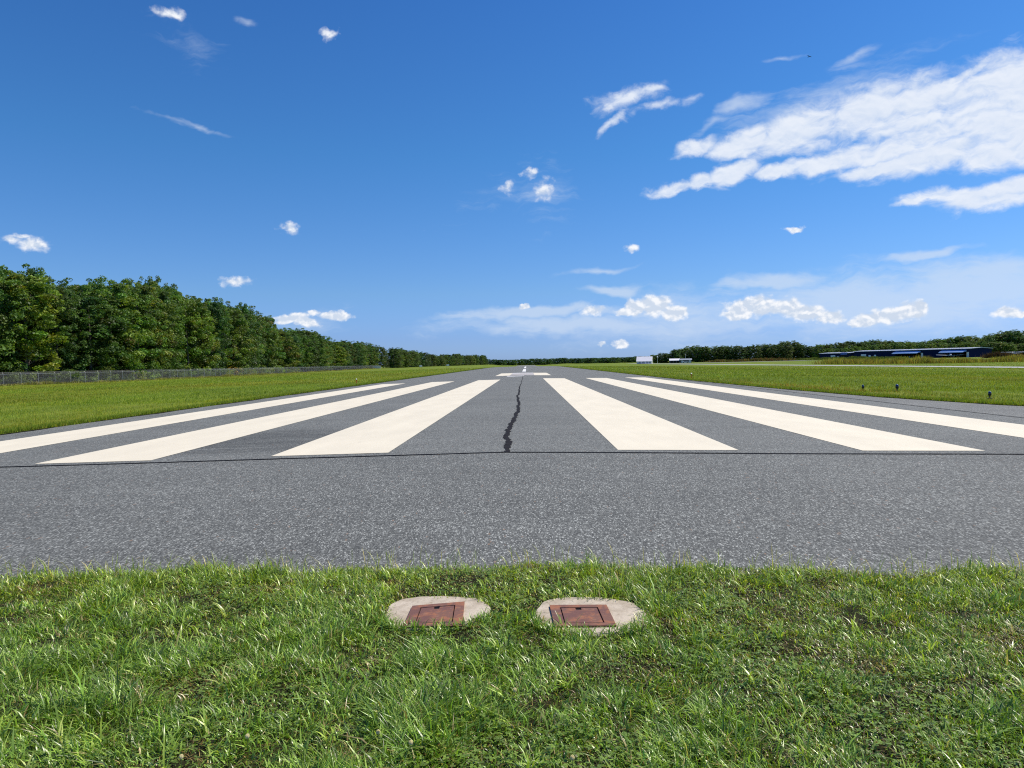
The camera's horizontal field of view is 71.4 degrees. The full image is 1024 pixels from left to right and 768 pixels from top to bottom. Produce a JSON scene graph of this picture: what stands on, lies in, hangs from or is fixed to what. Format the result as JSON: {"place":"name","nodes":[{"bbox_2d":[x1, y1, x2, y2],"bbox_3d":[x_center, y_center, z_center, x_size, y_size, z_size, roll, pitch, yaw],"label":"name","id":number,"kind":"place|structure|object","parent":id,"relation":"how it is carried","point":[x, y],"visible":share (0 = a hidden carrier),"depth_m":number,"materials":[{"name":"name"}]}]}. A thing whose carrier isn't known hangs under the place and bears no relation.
{"place":"outdoors","nodes":[
{"label":"outdoors","id":0,"kind":"place"},
{"bbox_2d":[0,544,1023,767],"bbox_3d":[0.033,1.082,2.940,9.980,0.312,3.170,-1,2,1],"label":"verge grass","id":1,"kind":"structure","parent":0,"point":[400,715],"depth_m":2.87,"materials":[{"name":"green plant"}]},
{"bbox_2d":[385,596,490,631],"bbox_3d":[-0.371,1.147,3.542,0.529,0.053,0.475,-1,2,1],"label":"handhole","id":2,"kind":"object","parent":1,"relation":"on","point":[424,609],"visible":0.71,"depth_m":3.55,"materials":[{"name":"concrete"}]},
{"bbox_2d":[535,597,648,637],"bbox_3d":[0.381,1.145,3.492,0.559,0.053,0.527,-1,2,1],"label":"handhole","id":3,"kind":"object","parent":1,"relation":"on","point":[601,612],"visible":0.73,"depth_m":3.50,"materials":[{"name":"concrete"}]},
{"bbox_2d":[0,357,1023,434],"bbox_3d":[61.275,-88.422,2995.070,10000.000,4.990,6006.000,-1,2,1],"label":"ground","id":4,"kind":"structure","parent":0,"point":[778,364],"depth_m":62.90,"materials":[{"name":"green plant"}]},
{"bbox_2d":[49,369,79,381],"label":"shrub","id":5,"kind":"object","parent":4,"relation":"on","point":[68,374],"visible":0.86,"depth_m":121.94,"materials":[{"name":"green plant"}]},
{"bbox_2d":[159,368,174,377],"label":"shrub","id":6,"kind":"object","parent":4,"relation":"on","point":[164,374],"visible":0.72,"depth_m":150.57,"materials":[{"name":"green plant"}]},
{"bbox_2d":[0,365,379,385],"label":"chain link fence","id":7,"kind":"object","parent":4,"relation":"on","point":[128,371],"visible":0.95,"depth_m":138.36,"materials":[{"name":"metal"}]},
{"bbox_2d":[375,345,387,367],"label":"broadleaf tree","id":8,"kind":"object","parent":4,"relation":"on","point":[383,358],"visible":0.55,"depth_m":480.19,"materials":[{"name":"green plant"}]},
{"bbox_2d":[386,347,403,367],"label":"broadleaf tree","id":9,"kind":"object","parent":4,"relation":"on","point":[395,354],"visible":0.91,"depth_m":503.90,"materials":[{"name":"green plant"}]},
{"bbox_2d":[397,350,412,367],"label":"broadleaf tree","id":10,"kind":"object","parent":4,"relation":"on","point":[406,361],"visible":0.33,"depth_m":538.65,"materials":[{"name":"green plant"}]},
{"bbox_2d":[408,350,419,366],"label":"broadleaf tree","id":11,"kind":"object","parent":4,"relation":"on","point":[415,356],"visible":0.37,"depth_m":594.76,"materials":[{"name":"green plant"}]},
{"bbox_2d":[0,453,1023,581],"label":"asphalt apron","id":12,"kind":"object","parent":4,"relation":"on","point":[743,510],"visible":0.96,"depth_m":6.16,"materials":[{"name":"grey asphalt"}]},
{"bbox_2d":[0,366,1023,467],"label":"runway","id":13,"kind":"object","parent":4,"relation":"on","point":[550,419],"visible":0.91,"depth_m":15.11,"materials":[{"name":"grey asphalt"}]},
{"bbox_2d":[0,383,404,452],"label":"threshold stripe","id":14,"kind":"object","parent":13,"relation":"on","point":[30,442],"visible":0.98,"depth_m":18.09,"materials":[{"name":"beige paint"}]},
{"bbox_2d":[36,381,453,463],"bbox_3d":[-5.669,0.481,32.262,1.720,0.028,43.780,-1,2,1],"label":"threshold stripe","id":15,"kind":"object","parent":13,"relation":"on","point":[157,448],"visible":0.98,"depth_m":14.42,"materials":[{"name":"beige paint"}]},
{"bbox_2d":[0,367,491,434],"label":"soil edge","id":16,"kind":"object","parent":13,"relation":"on","point":[190,408],"visible":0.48,"depth_m":24.18,"materials":[{"name":"brown soil"}]},
{"bbox_2d":[273,380,498,455],"bbox_3d":[-2.200,0.353,32.717,1.720,0.028,44.720,-1,2,1],"label":"threshold stripe","id":17,"kind":"object","parent":13,"relation":"on","point":[387,432],"visible":0.94,"depth_m":14.41,"materials":[{"name":"beige paint"}]},
{"bbox_2d":[2,452,970,466],"bbox_3d":[-1.234,1.079,9.977,25.083,0.218,0.160,-1,2,2],"label":"joint sealant","id":18,"kind":"object","parent":13,"relation":"on","point":[494,452],"visible":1,"depth_m":9.90,"materials":[{"name":"black rubber"}]},
{"bbox_2d":[503,377,522,451],"bbox_3d":[0.511,0.084,38.868,0.260,0.003,57.800,-1,2,1],"label":"filled crack","id":19,"kind":"object","parent":13,"relation":"on","point":[508,443],"visible":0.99,"depth_m":13.53,"materials":[{"name":"black asphalt"}]},
{"bbox_2d":[543,378,736,449],"bbox_3d":[2.858,0.242,33.581,1.720,0.028,46.780,-1,2,1],"label":"threshold stripe","id":20,"kind":"object","parent":13,"relation":"on","point":[618,425],"visible":0.98,"depth_m":14.17,"materials":[{"name":"beige paint"}]},
{"bbox_2d":[587,378,983,450],"bbox_3d":[6.327,0.226,33.990,1.720,0.028,47.820,-1,2,1],"label":"threshold stripe","id":21,"kind":"object","parent":13,"relation":"on","point":[859,438],"visible":0.95,"depth_m":13.91,"materials":[{"name":"beige paint"}]},
{"bbox_2d":[625,377,1023,437],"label":"threshold stripe","id":22,"kind":"object","parent":13,"relation":"on","point":[1005,428],"visible":0.99,"depth_m":18.11,"materials":[{"name":"beige paint"}]},
{"bbox_2d":[636,356,652,363],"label":"barn","id":23,"kind":"structure","parent":4,"relation":"on","point":[645,360],"depth_m":554.62,"materials":[{"name":"white paint"}]},
{"bbox_2d":[669,349,683,358],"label":"broadleaf tree","id":24,"kind":"object","parent":4,"relation":"on","point":[675,353],"visible":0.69,"depth_m":593.17,"materials":[{"name":"green plant"}]},
{"bbox_2d":[681,346,697,361],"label":"broadleaf tree","id":25,"kind":"object","parent":4,"relation":"on","point":[692,351],"visible":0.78,"depth_m":599.51,"materials":[{"name":"green plant"}]},
{"bbox_2d":[691,348,703,361],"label":"broadleaf tree","id":26,"kind":"object","parent":4,"relation":"on","point":[698,359],"visible":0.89,"depth_m":597.02,"materials":[{"name":"green plant"}]},
{"bbox_2d":[698,346,710,361],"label":"broadleaf tree","id":27,"kind":"object","parent":4,"relation":"on","point":[703,350],"visible":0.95,"depth_m":595.79,"materials":[{"name":"green plant"}]},
{"bbox_2d":[704,347,720,360],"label":"broadleaf tree","id":28,"kind":"object","parent":4,"relation":"on","point":[713,353],"visible":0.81,"depth_m":592.92,"materials":[{"name":"green plant"}]},
{"bbox_2d":[710,347,726,359],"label":"broadleaf tree","id":29,"kind":"object","parent":4,"relation":"on","point":[720,349],"visible":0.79,"depth_m":590.58,"materials":[{"name":"green plant"}]},
{"bbox_2d":[726,347,737,359],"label":"broadleaf tree","id":30,"kind":"object","parent":4,"relation":"on","point":[730,349],"visible":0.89,"depth_m":588.56,"materials":[{"name":"green plant"}]},
{"bbox_2d":[732,346,748,359],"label":"broadleaf tree","id":31,"kind":"object","parent":4,"relation":"on","point":[742,351],"visible":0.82,"depth_m":587.47,"materials":[{"name":"green plant"}]},
{"bbox_2d":[703,357,796,361],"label":"dark brush","id":32,"kind":"object","parent":4,"relation":"on","point":[755,359],"visible":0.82,"depth_m":508.19,"materials":[{"name":"green plant"}]},
{"bbox_2d":[747,344,762,358],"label":"broadleaf tree","id":33,"kind":"object","parent":4,"relation":"on","point":[754,352],"visible":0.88,"depth_m":588.96,"materials":[{"name":"green plant"}]},
{"bbox_2d":[760,344,779,358],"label":"broadleaf tree","id":34,"kind":"object","parent":4,"relation":"on","point":[771,349],"visible":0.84,"depth_m":589.75,"materials":[{"name":"green plant"}]},
{"bbox_2d":[777,342,792,358],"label":"broadleaf tree","id":35,"kind":"object","parent":4,"relation":"on","point":[787,353],"visible":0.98,"depth_m":587.44,"materials":[{"name":"green plant"}]},
{"bbox_2d":[784,340,803,358],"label":"broadleaf tree","id":36,"kind":"object","parent":4,"relation":"on","point":[794,347],"visible":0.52,"depth_m":596.80,"materials":[{"name":"green plant"}]},
{"bbox_2d":[579,368,1023,417],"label":"runway shoulder","id":37,"kind":"object","parent":4,"relation":"on","point":[1008,410],"visible":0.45,"depth_m":21.16},
{"bbox_2d":[798,345,811,357],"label":"broadleaf tree","id":38,"kind":"object","parent":4,"relation":"on","point":[805,350],"visible":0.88,"depth_m":590.97,"materials":[{"name":"green plant"}]},
{"bbox_2d":[811,345,824,357],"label":"broadleaf tree","id":39,"kind":"object","parent":4,"relation":"on","point":[817,350],"visible":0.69,"depth_m":561.71,"materials":[{"name":"green plant"}]},
{"bbox_2d":[634,363,1023,367],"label":"taxiway","id":40,"kind":"structure","parent":4,"relation":"on","point":[878,365],"depth_m":166.53,"materials":[{"name":"grey asphalt"}]},
{"bbox_2d":[819,352,853,357],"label":"hangar","id":41,"kind":"structure","parent":4,"relation":"on","point":[838,354],"depth_m":497.59,"materials":[{"name":"blue metal"}]},
{"bbox_2d":[789,356,908,360],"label":"grass","id":42,"kind":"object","parent":4,"relation":"on","point":[853,357],"visible":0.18,"depth_m":442.80,"materials":[{"name":"green plant"}]},
{"bbox_2d":[811,354,1023,364],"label":"tall weeds","id":43,"kind":"object","parent":4,"relation":"on","point":[930,359],"visible":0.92,"depth_m":217.74,"materials":[{"name":"green plant"}]},
{"bbox_2d":[853,347,991,357],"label":"hangar","id":44,"kind":"structure","parent":4,"relation":"on","point":[957,352],"depth_m":421.65,"materials":[{"name":"blue metal"}]},
{"bbox_2d":[892,351,920,353],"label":"raised door","id":45,"kind":"structure","parent":44,"relation":"in","point":[898,352],"depth_m":434.60,"materials":[{"name":"blue metal"}]},
{"bbox_2d":[938,350,966,352],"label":"raised door","id":46,"kind":"structure","parent":44,"relation":"in","point":[943,351],"depth_m":402.58,"materials":[{"name":"blue metal"}]},
{"bbox_2d":[980,335,997,347],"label":"broadleaf tree","id":47,"kind":"object","parent":4,"relation":"on","point":[989,339],"visible":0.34,"depth_m":462.97,"materials":[{"name":"green plant"}]},
{"bbox_2d":[984,342,1005,352],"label":"broadleaf tree","id":48,"kind":"object","parent":4,"relation":"on","point":[995,343],"visible":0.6,"depth_m":436.11,"materials":[{"name":"green plant"}]},
{"bbox_2d":[980,350,1023,357],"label":"brown brush","id":49,"kind":"object","parent":4,"relation":"on","point":[993,354],"visible":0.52,"depth_m":319.94,"materials":[{"name":"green plant"}]},
{"bbox_2d":[1000,342,1017,352],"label":"broadleaf tree","id":50,"kind":"object","parent":4,"relation":"on","point":[1014,346],"visible":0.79,"depth_m":432.54,"materials":[{"name":"green plant"}]},
{"bbox_2d":[1000,329,1023,352],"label":"broadleaf tree","id":51,"kind":"object","parent":4,"relation":"on","point":[1011,337],"visible":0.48,"depth_m":455.91,"materials":[{"name":"green plant"}]},
{"bbox_2d":[0,0,1023,364],"label":"sky","id":52,"kind":"structure","parent":0,"point":[495,179],"materials":[{"name":"blue"}]},
{"label":"forest floor","id":53,"kind":"structure","parent":0,"visible":0},
{"bbox_2d":[2,370,27,384],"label":"shrub","id":54,"kind":"object","parent":53,"relation":"on","point":[8,377],"visible":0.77,"depth_m":113.11,"materials":[{"name":"green plant"}]},
{"bbox_2d":[0,264,34,375],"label":"broadleaf tree","id":55,"kind":"object","parent":53,"relation":"on","point":[4,307],"visible":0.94,"depth_m":113.73,"materials":[{"name":"green plant"}]},
{"bbox_2d":[5,263,60,356],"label":"broadleaf tree","id":56,"kind":"object","parent":53,"relation":"on","point":[32,272],"visible":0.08,"depth_m":136.97,"materials":[{"name":"green plant"}]},
{"bbox_2d":[0,269,67,380],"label":"broadleaf tree","id":57,"kind":"object","parent":53,"relation":"on","point":[43,301],"visible":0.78,"depth_m":117.79,"materials":[{"name":"green plant"}]},
{"bbox_2d":[1,276,70,371],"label":"broadleaf tree","id":58,"kind":"object","parent":53,"relation":"on","point":[10,320],"visible":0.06,"depth_m":126.12,"materials":[{"name":"green plant"}]},
{"bbox_2d":[10,359,62,381],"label":"shrub","id":59,"kind":"object","parent":53,"relation":"on","point":[42,364],"visible":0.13,"depth_m":123.13,"materials":[{"name":"green plant"}]},
{"bbox_2d":[22,284,93,380],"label":"broadleaf tree","id":60,"kind":"object","parent":53,"relation":"on","point":[64,352],"visible":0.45,"depth_m":125.39,"materials":[{"name":"green plant"}]},
{"bbox_2d":[50,287,96,367],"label":"broadleaf tree","id":61,"kind":"object","parent":53,"relation":"on","point":[83,296],"visible":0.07,"depth_m":136.48,"materials":[{"name":"green plant"}]},
{"bbox_2d":[56,277,92,297],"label":"broadleaf tree","id":62,"kind":"object","parent":53,"relation":"on","point":[65,280],"visible":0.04,"depth_m":152.98,"materials":[{"name":"green plant"}]},
{"bbox_2d":[50,290,133,381],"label":"broadleaf tree","id":63,"kind":"object","parent":53,"relation":"on","point":[101,331],"visible":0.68,"depth_m":131.35,"materials":[{"name":"green plant"}]},
{"bbox_2d":[87,370,108,380],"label":"shrub","id":64,"kind":"object","parent":53,"relation":"on","point":[100,373],"visible":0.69,"depth_m":131.37,"materials":[{"name":"green plant"}]},
{"bbox_2d":[72,278,133,365],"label":"broadleaf tree","id":65,"kind":"object","parent":53,"relation":"on","point":[82,287],"visible":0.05,"depth_m":144.39,"materials":[{"name":"green plant"}]},
{"bbox_2d":[75,275,150,380],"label":"broadleaf tree","id":66,"kind":"object","parent":53,"relation":"on","point":[119,290],"visible":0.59,"depth_m":137.88,"materials":[{"name":"green plant"}]},
{"bbox_2d":[130,370,146,379],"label":"shrub","id":67,"kind":"object","parent":53,"relation":"on","point":[138,376],"visible":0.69,"depth_m":141.52,"materials":[{"name":"green plant"}]},
{"bbox_2d":[111,288,168,378],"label":"broadleaf tree","id":68,"kind":"object","parent":53,"relation":"on","point":[150,324],"visible":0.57,"depth_m":145.06,"materials":[{"name":"green plant"}]},
{"bbox_2d":[104,278,177,371],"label":"broadleaf tree","id":69,"kind":"object","parent":53,"relation":"on","point":[147,290],"visible":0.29,"depth_m":151.40,"materials":[{"name":"green plant"}]},
{"bbox_2d":[134,275,161,292],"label":"broadleaf tree","id":70,"kind":"object","parent":53,"relation":"on","point":[158,279],"visible":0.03,"depth_m":179.83,"materials":[{"name":"green plant"}]},
{"bbox_2d":[137,284,186,371],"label":"broadleaf tree","id":71,"kind":"object","parent":53,"relation":"on","point":[165,296],"visible":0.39,"depth_m":156.40,"materials":[{"name":"green plant"}]},
{"bbox_2d":[140,286,189,368],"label":"broadleaf tree","id":72,"kind":"object","parent":53,"relation":"on","point":[187,330],"visible":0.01,"depth_m":166.04,"materials":[{"name":"green plant"}]},
{"bbox_2d":[156,286,190,377],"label":"broadleaf tree","id":73,"kind":"object","parent":53,"relation":"on","point":[176,298],"visible":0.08,"depth_m":164.29,"materials":[{"name":"green plant"}]},
{"bbox_2d":[160,297,215,375],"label":"broadleaf tree","id":74,"kind":"object","parent":53,"relation":"on","point":[194,322],"visible":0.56,"depth_m":169.01,"materials":[{"name":"green plant"}]},
{"bbox_2d":[181,301,221,376],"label":"broadleaf tree","id":75,"kind":"object","parent":53,"relation":"on","point":[216,344],"visible":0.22,"depth_m":175.41,"materials":[{"name":"green plant"}]},
{"bbox_2d":[194,297,232,375],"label":"broadleaf tree","id":76,"kind":"object","parent":53,"relation":"on","point":[220,321],"visible":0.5,"depth_m":181.14,"materials":[{"name":"green plant"}]},
{"bbox_2d":[206,297,231,374],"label":"broadleaf tree","id":77,"kind":"object","parent":53,"relation":"on","point":[226,333],"visible":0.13,"depth_m":186.95,"materials":[{"name":"green plant"}]},
{"bbox_2d":[204,309,256,372],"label":"broadleaf tree","id":78,"kind":"object","parent":53,"relation":"on","point":[244,328],"visible":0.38,"depth_m":193.62,"materials":[{"name":"green plant"}]},
{"bbox_2d":[218,312,259,366],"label":"broadleaf tree","id":79,"kind":"object","parent":53,"relation":"on","point":[234,358],"visible":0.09,"depth_m":198.07,"materials":[{"name":"green plant"}]},
{"bbox_2d":[228,302,257,364],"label":"broadleaf tree","id":80,"kind":"object","parent":53,"relation":"on","point":[244,309],"visible":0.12,"depth_m":209.61,"materials":[{"name":"green plant"}]},
{"bbox_2d":[227,308,263,369],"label":"broadleaf tree","id":81,"kind":"object","parent":53,"relation":"on","point":[252,325],"visible":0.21,"depth_m":205.68,"materials":[{"name":"green plant"}]},
{"bbox_2d":[226,305,264,366],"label":"broadleaf tree","id":82,"kind":"object","parent":53,"relation":"on","point":[261,345],"visible":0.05,"depth_m":216.13,"materials":[{"name":"green plant"}]},
{"bbox_2d":[240,306,266,365],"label":"broadleaf tree","id":83,"kind":"object","parent":53,"relation":"on","point":[259,315],"visible":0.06,"depth_m":222.35,"materials":[{"name":"green plant"}]},
{"bbox_2d":[259,356,276,368],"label":"shrub","id":84,"kind":"object","parent":53,"relation":"on","point":[272,363],"visible":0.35,"depth_m":231.14,"materials":[{"name":"green plant"}]},
{"bbox_2d":[260,313,277,353],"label":"broadleaf tree","id":85,"kind":"object","parent":53,"relation":"on","point":[267,319],"visible":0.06,"depth_m":247.11,"materials":[{"name":"green plant"}]},
{"bbox_2d":[261,320,279,365],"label":"broadleaf tree","id":86,"kind":"object","parent":53,"relation":"on","point":[271,337],"visible":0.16,"depth_m":239.14,"materials":[{"name":"green plant"}]},
{"bbox_2d":[260,325,285,367],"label":"broadleaf tree","id":87,"kind":"object","parent":53,"relation":"on","point":[275,349],"visible":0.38,"depth_m":234.12,"materials":[{"name":"green plant"}]},
{"bbox_2d":[268,329,300,369],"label":"broadleaf tree","id":88,"kind":"object","parent":53,"relation":"on","point":[286,345],"visible":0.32,"depth_m":247.10,"materials":[{"name":"green plant"}]},
{"bbox_2d":[278,335,303,369],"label":"broadleaf tree","id":89,"kind":"object","parent":53,"relation":"on","point":[296,340],"visible":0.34,"depth_m":254.11,"materials":[{"name":"green plant"}]},
{"bbox_2d":[283,331,304,369],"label":"broadleaf tree","id":90,"kind":"object","parent":53,"relation":"on","point":[298,335],"visible":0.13,"depth_m":264.61,"materials":[{"name":"green plant"}]},
{"bbox_2d":[296,335,313,370],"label":"broadleaf tree","id":91,"kind":"object","parent":53,"relation":"on","point":[305,349],"visible":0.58,"depth_m":272.94,"materials":[{"name":"green plant"}]},
{"bbox_2d":[302,337,321,371],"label":"broadleaf tree","id":92,"kind":"object","parent":53,"relation":"on","point":[314,350],"visible":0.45,"depth_m":283.42,"materials":[{"name":"green plant"}]},
{"bbox_2d":[310,333,328,369],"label":"broadleaf tree","id":93,"kind":"object","parent":53,"relation":"on","point":[317,338],"visible":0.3,"depth_m":312.25,"materials":[{"name":"green plant"}]},
{"bbox_2d":[310,341,333,370],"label":"broadleaf tree","id":94,"kind":"object","parent":53,"relation":"on","point":[322,358],"visible":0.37,"depth_m":301.46,"materials":[{"name":"green plant"}]},
{"bbox_2d":[329,345,347,368],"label":"broadleaf tree","id":95,"kind":"object","parent":53,"relation":"on","point":[343,360],"visible":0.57,"depth_m":344.26,"materials":[{"name":"green plant"}]},
{"bbox_2d":[332,342,350,368],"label":"broadleaf tree","id":96,"kind":"object","parent":53,"relation":"on","point":[346,351],"visible":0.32,"depth_m":351.25,"materials":[{"name":"green plant"}]},
{"bbox_2d":[339,344,353,368],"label":"broadleaf tree","id":97,"kind":"object","parent":53,"relation":"on","point":[350,363],"visible":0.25,"depth_m":362.18,"materials":[{"name":"green plant"}]},
{"bbox_2d":[346,342,357,368],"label":"broadleaf tree","id":98,"kind":"object","parent":53,"relation":"on","point":[352,350],"visible":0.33,"depth_m":385.94,"materials":[{"name":"green plant"}]},
{"bbox_2d":[351,347,362,368],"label":"broadleaf tree","id":99,"kind":"object","parent":53,"relation":"on","point":[359,361],"visible":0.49,"depth_m":394.09,"materials":[{"name":"green plant"}]},
{"bbox_2d":[353,343,368,368],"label":"broadleaf tree","id":100,"kind":"object","parent":53,"relation":"on","point":[363,350],"visible":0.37,"depth_m":403.89,"materials":[{"name":"green plant"}]},
{"bbox_2d":[366,344,373,367],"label":"broadleaf tree","id":101,"kind":"object","parent":53,"relation":"on","point":[369,352],"visible":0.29,"depth_m":441.77,"materials":[{"name":"green plant"}]},
{"bbox_2d":[368,347,379,367],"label":"broadleaf tree","id":102,"kind":"object","parent":53,"relation":"on","point":[375,363],"visible":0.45,"depth_m":447.26,"materials":[{"name":"green plant"}]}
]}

